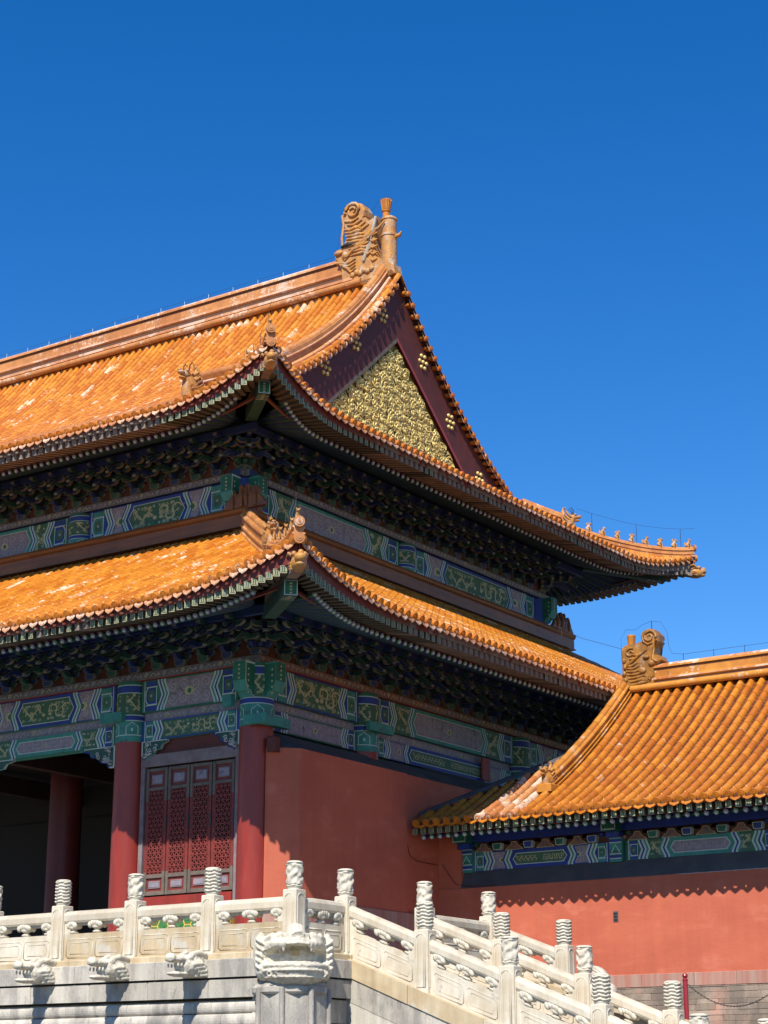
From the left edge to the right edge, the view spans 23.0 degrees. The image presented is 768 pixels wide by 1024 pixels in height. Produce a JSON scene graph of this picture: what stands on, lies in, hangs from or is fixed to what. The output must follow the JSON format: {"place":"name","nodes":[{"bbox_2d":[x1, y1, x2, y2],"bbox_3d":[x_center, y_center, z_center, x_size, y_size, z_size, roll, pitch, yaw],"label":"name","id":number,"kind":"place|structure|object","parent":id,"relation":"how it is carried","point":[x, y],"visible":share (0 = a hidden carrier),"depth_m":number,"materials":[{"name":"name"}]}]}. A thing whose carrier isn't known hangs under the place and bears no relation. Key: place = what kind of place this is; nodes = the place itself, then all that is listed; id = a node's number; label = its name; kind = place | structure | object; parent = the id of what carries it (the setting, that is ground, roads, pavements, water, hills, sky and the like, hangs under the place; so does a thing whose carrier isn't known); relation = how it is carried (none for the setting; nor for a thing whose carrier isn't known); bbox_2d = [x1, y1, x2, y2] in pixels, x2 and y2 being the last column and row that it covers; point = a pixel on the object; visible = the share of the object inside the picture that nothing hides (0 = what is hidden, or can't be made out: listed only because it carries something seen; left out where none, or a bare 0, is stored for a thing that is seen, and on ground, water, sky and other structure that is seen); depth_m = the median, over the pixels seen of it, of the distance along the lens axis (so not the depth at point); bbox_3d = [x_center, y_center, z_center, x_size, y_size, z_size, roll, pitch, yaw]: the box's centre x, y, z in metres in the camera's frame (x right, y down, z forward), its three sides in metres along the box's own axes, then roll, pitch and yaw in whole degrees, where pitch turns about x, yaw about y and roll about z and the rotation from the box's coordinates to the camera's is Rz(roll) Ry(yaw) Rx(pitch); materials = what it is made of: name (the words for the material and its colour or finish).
{"place":"outdoors","nodes":[
{"label":"outdoors","id":0,"kind":"place"},
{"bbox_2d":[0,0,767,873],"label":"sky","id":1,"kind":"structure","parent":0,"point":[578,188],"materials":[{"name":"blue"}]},
{"bbox_3d":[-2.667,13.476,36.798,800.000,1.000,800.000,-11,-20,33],"label":"ground","id":2,"kind":"structure","parent":0,"visible":0},
{"bbox_2d":[0,923,352,1023],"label":"marble terrace","id":3,"kind":"structure","parent":2,"relation":"on","point":[295,973],"depth_m":32.97,"materials":[{"name":"white stone"}]},
{"bbox_2d":[0,860,305,963],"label":"terrace balustrade","id":4,"kind":"object","parent":3,"relation":"on","point":[212,914],"visible":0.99,"depth_m":34.17,"materials":[{"name":"white stone"}]},
{"bbox_2d":[0,195,705,950],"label":"palace hall","id":5,"kind":"structure","parent":3,"relation":"on","point":[292,567],"depth_m":44.78,"materials":[{"name":"tile"}]},
{"bbox_2d":[137,733,238,905],"bbox_3d":[-4.115,6.543,39.924,2.710,3.648,0.180,-11,-20,33],"label":"window","id":6,"kind":"structure","parent":5,"relation":"in","point":[188,812],"depth_m":39.91,"materials":[{"name":"red paint"}]},
{"bbox_2d":[346,959,496,1023],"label":"stone staircase","id":7,"kind":"structure","parent":2,"relation":"on","point":[378,997],"depth_m":32.51,"materials":[{"name":"stone"}]},
{"bbox_2d":[305,868,708,1023],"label":"stair balustrade","id":8,"kind":"object","parent":7,"relation":"on","point":[510,995],"visible":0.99,"depth_m":32.21,"materials":[{"name":"white stone"}]},
{"bbox_2d":[414,881,767,1023],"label":"stair balustrade","id":9,"kind":"object","parent":7,"relation":"on","point":[578,986],"visible":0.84,"depth_m":33.82,"materials":[{"name":"white stone"}]},
{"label":"pavement","id":10,"kind":"structure","parent":0,"visible":0},
{"bbox_2d":[435,891,688,1023],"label":"stair balustrade","id":11,"kind":"object","parent":10,"relation":"on","point":[561,955],"visible":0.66,"depth_m":36.66,"materials":[{"name":"white stone"}]},
{"bbox_2d":[410,621,767,1023],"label":"side hall","id":12,"kind":"structure","parent":10,"relation":"on","point":[661,763],"depth_m":40.48,"materials":[{"name":"tile"}]},
{"bbox_2d":[682,973,767,1019],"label":"barrier post","id":13,"kind":"object","parent":10,"relation":"on","point":[685,994],"visible":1,"depth_m":36.86,"materials":[{"name":"red metal"}]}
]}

